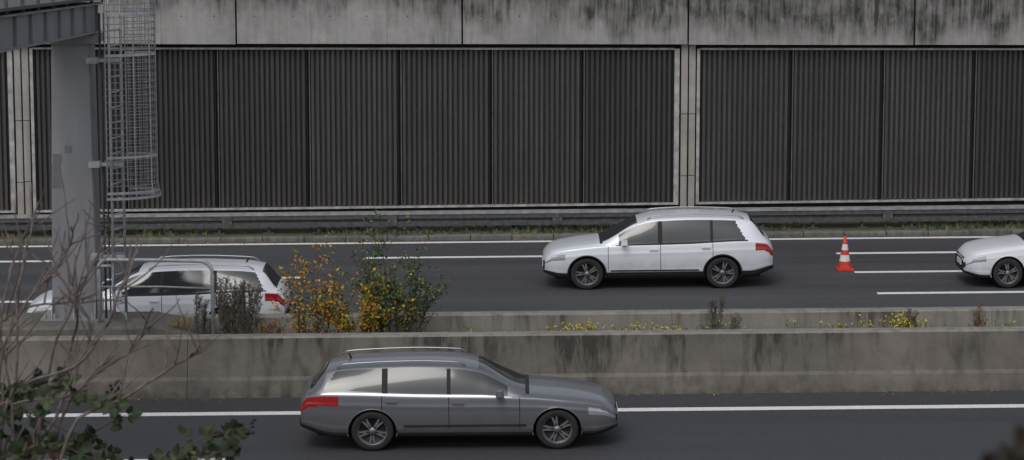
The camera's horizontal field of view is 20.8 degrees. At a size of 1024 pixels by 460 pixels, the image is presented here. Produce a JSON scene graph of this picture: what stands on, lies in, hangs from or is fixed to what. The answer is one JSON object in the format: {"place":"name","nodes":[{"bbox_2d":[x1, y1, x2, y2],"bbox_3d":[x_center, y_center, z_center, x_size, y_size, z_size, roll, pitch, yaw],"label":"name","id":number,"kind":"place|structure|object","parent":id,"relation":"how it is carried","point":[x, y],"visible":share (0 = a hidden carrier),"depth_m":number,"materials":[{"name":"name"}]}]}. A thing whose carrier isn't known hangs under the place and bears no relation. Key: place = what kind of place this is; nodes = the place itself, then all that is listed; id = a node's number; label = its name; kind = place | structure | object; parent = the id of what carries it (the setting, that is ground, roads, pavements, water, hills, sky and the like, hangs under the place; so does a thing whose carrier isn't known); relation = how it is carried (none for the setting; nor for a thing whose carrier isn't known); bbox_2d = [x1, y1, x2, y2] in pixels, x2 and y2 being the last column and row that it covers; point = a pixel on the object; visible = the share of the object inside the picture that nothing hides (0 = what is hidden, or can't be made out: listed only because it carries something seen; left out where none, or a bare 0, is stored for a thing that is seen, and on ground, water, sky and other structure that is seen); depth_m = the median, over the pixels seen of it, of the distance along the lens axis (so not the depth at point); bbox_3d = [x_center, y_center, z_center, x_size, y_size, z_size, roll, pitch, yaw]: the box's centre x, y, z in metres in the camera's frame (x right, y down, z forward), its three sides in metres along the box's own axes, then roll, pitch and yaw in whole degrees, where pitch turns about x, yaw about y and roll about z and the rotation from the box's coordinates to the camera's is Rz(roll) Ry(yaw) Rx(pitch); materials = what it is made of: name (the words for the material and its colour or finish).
{"place":"outdoors","nodes":[
{"label":"outdoors","id":0,"kind":"place"},
{"bbox_2d":[0,390,1023,459],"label":"motorway road","id":1,"kind":"structure","parent":0,"point":[948,425],"depth_m":46.41,"materials":[{"name":"grey asphalt"}]},
{"bbox_2d":[300,347,617,449],"bbox_3d":[-0.860,2.714,45.879,5.178,1.450,2.140,-1,9,0],"label":"estate car","id":2,"kind":"object","parent":1,"relation":"on","point":[373,401],"visible":1,"depth_m":45.08,"materials":[{"name":"grey metal"}]},
{"bbox_2d":[0,235,1023,312],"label":"motorway road","id":3,"kind":"structure","parent":0,"point":[511,275],"depth_m":61.49,"materials":[{"name":"grey asphalt"}]},
{"bbox_2d":[26,255,290,313],"bbox_3d":[-7.005,1.311,55.325,5.129,1.507,2.140,-1,9,0],"label":"estate car","id":4,"kind":"object","parent":3,"relation":"on","point":[268,277],"visible":0.38,"depth_m":54.54,"materials":[{"name":"white metal"}]},
{"bbox_2d":[542,206,772,288],"bbox_3d":[3.145,0.342,60.691,4.976,1.608,2.140,-1,9,0],"label":"station wagon","id":5,"kind":"object","parent":3,"relation":"on","point":[722,248],"visible":1,"depth_m":59.88,"materials":[{"name":"metal"}]},
{"bbox_2d":[835,236,853,270],"bbox_3d":[7.420,0.511,62.132,0.380,0.755,0.380,0,9,0],"label":"traffic cone","id":6,"kind":"object","parent":3,"relation":"on","point":[844,263],"visible":1,"depth_m":62.05,"materials":[{"name":"plastic"}]},
{"bbox_2d":[955,231,1023,287],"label":"hatchback car","id":7,"kind":"object","parent":3,"relation":"on","point":[999,260],"visible":1,"depth_m":59.60,"materials":[{"name":"metal"}]},
{"bbox_3d":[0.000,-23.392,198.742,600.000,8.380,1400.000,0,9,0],"label":"ground","id":8,"kind":"structure","parent":0,"visible":0},
{"bbox_2d":[2,311,210,335],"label":"concrete platform","id":9,"kind":"structure","parent":8,"relation":"on","point":[135,324],"depth_m":50.83,"materials":[{"name":"grey concrete"}]},
{"bbox_2d":[0,0,160,322],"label":"sign gantry","id":10,"kind":"object","parent":9,"relation":"on","point":[71,32],"visible":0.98,"depth_m":50.78,"materials":[{"name":"grey metal"}]},
{"bbox_2d":[96,258,214,333],"bbox_3d":[-6.500,1.288,50.870,2.180,1.564,0.175,0,9,3],"label":"handrail","id":11,"kind":"object","parent":9,"relation":"on","point":[205,262],"visible":0.85,"depth_m":50.77,"materials":[{"name":"metal"}]},
{"bbox_2d":[170,311,191,330],"bbox_3d":[-6.066,1.805,51.164,0.420,0.618,0.350,0,9,0],"label":"dry weed","id":12,"kind":"object","parent":9,"relation":"on","point":[183,327],"visible":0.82,"depth_m":51.11,"materials":[{"name":"brown plant"}]},
{"bbox_2d":[192,289,217,333],"bbox_3d":[-5.608,1.589,51.130,0.512,1.055,0.366,0,9,0],"label":"dry weed","id":13,"kind":"object","parent":9,"relation":"on","point":[203,313],"visible":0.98,"depth_m":51.10,"materials":[{"name":"grey plant"}]},
{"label":"planting strip","id":14,"kind":"object","parent":9,"relation":"on","visible":0},
{"bbox_2d":[209,274,263,333],"bbox_3d":[-5.028,1.464,50.912,1.023,1.367,0.442,0,9,0],"label":"dry weed","id":15,"kind":"object","parent":14,"relation":"on","point":[237,303],"visible":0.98,"depth_m":50.86,"materials":[{"name":"grey plant"}]},
{"bbox_2d":[257,318,286,333],"bbox_3d":[-4.387,1.867,50.945,0.533,0.564,0.353,0,9,0],"label":"dry weed","id":16,"kind":"object","parent":14,"relation":"on","point":[271,326],"visible":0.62,"depth_m":50.91,"materials":[{"name":"brown plant"}]},
{"bbox_2d":[269,235,362,332],"bbox_3d":[-3.583,1.159,50.983,1.725,1.957,1.698,0,9,0],"label":"autumn shrub","id":17,"kind":"object","parent":14,"relation":"on","point":[303,318],"visible":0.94,"depth_m":50.93,"materials":[{"name":"green plant"}]},
{"bbox_2d":[316,265,396,332],"bbox_3d":[-2.844,1.363,51.108,1.441,1.516,1.451,0,9,0],"label":"yellow shrub","id":18,"kind":"object","parent":14,"relation":"on","point":[343,318],"visible":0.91,"depth_m":50.78,"materials":[{"name":"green plant"}]},
{"bbox_2d":[336,197,450,332],"bbox_3d":[-2.173,0.734,51.204,2.122,2.732,2.041,0,9,0],"label":"green shrub","id":19,"kind":"object","parent":14,"relation":"on","point":[391,297],"visible":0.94,"depth_m":51.02,"materials":[{"name":"green plant"}]},
{"bbox_2d":[706,294,725,328],"bbox_3d":[3.759,1.609,51.414,0.378,0.928,0.354,0,9,0],"label":"dry weed","id":20,"kind":"object","parent":14,"relation":"on","point":[712,318],"visible":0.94,"depth_m":51.43,"materials":[{"name":"grey plant"}]},
{"bbox_2d":[445,311,1015,331],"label":"yellow wildflowers","id":21,"kind":"object","parent":14,"relation":"on","point":[902,323],"visible":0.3,"depth_m":51.81,"materials":[{"name":"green plant"}]},
{"bbox_2d":[728,313,742,328],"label":"dry weed","id":22,"kind":"object","parent":14,"relation":"on","point":[735,326],"visible":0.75,"depth_m":51.44,"materials":[{"name":"grey plant"}]},
{"bbox_2d":[903,302,919,326],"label":"dry weed","id":23,"kind":"object","parent":14,"relation":"on","point":[909,314],"visible":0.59,"depth_m":51.50,"materials":[{"name":"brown plant"}]},
{"bbox_2d":[972,302,987,326],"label":"dry weed","id":24,"kind":"object","parent":14,"relation":"on","point":[976,323],"visible":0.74,"depth_m":51.52,"materials":[{"name":"plant"}]},
{"bbox_2d":[0,169,219,459],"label":"bare bush","id":25,"kind":"object","parent":8,"relation":"on","point":[76,300],"visible":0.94,"depth_m":11.15,"materials":[{"name":"brown plant"}]},
{"bbox_2d":[0,366,256,459],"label":"bramble bush","id":26,"kind":"object","parent":8,"relation":"on","point":[228,447],"visible":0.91,"depth_m":10.99,"materials":[{"name":"green plant"}]},
{"bbox_2d":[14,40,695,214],"bbox_3d":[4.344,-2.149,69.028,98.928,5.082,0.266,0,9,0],"label":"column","id":27,"kind":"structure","parent":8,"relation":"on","point":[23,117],"depth_m":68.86,"materials":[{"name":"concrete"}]},
{"bbox_2d":[0,47,1023,212],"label":"noise barrier wall","id":28,"kind":"structure","parent":27,"relation":"attached to","point":[260,128],"depth_m":68.92,"materials":[{"name":"metal"}]},
{"bbox_2d":[0,0,1023,44],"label":"cap beam","id":29,"kind":"structure","parent":27,"relation":"on","point":[845,22],"depth_m":68.27,"materials":[{"name":"concrete"}]},
{"bbox_2d":[0,205,1023,236],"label":"guardrail","id":30,"kind":"object","parent":8,"relation":"on","point":[566,217],"visible":0.74,"depth_m":67.53,"materials":[{"name":"metal"}]},
{"bbox_2d":[0,40,1023,214],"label":"backing wall","id":31,"kind":"structure","parent":8,"relation":"on","point":[1011,202],"depth_m":69.14,"materials":[{"name":"concrete"}]},
{"bbox_2d":[0,228,1023,244],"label":"kerb","id":32,"kind":"structure","parent":8,"relation":"on","point":[540,236],"depth_m":67.00,"materials":[{"name":"concrete"}]},
{"bbox_2d":[0,220,1023,238],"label":"grass verge","id":33,"kind":"object","parent":8,"relation":"on","point":[297,231],"depth_m":67.97,"materials":[{"name":"green plant"}]},
{"bbox_2d":[1,326,1023,399],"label":"concrete barrier","id":34,"kind":"object","parent":8,"relation":"on","point":[798,360],"visible":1,"depth_m":49.37,"materials":[{"name":"grey concrete"}]},
{"bbox_2d":[172,306,1023,333],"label":"concrete barrier","id":35,"kind":"object","parent":8,"relation":"on","point":[492,321],"visible":0.36,"depth_m":52.28,"materials":[{"name":"grey concrete"}]},
{"bbox_2d":[981,424,1023,459],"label":"hedge shrub","id":36,"kind":"object","parent":8,"relation":"on","point":[1014,452],"visible":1,"depth_m":2.06,"materials":[{"name":"brown plant"}]}
]}

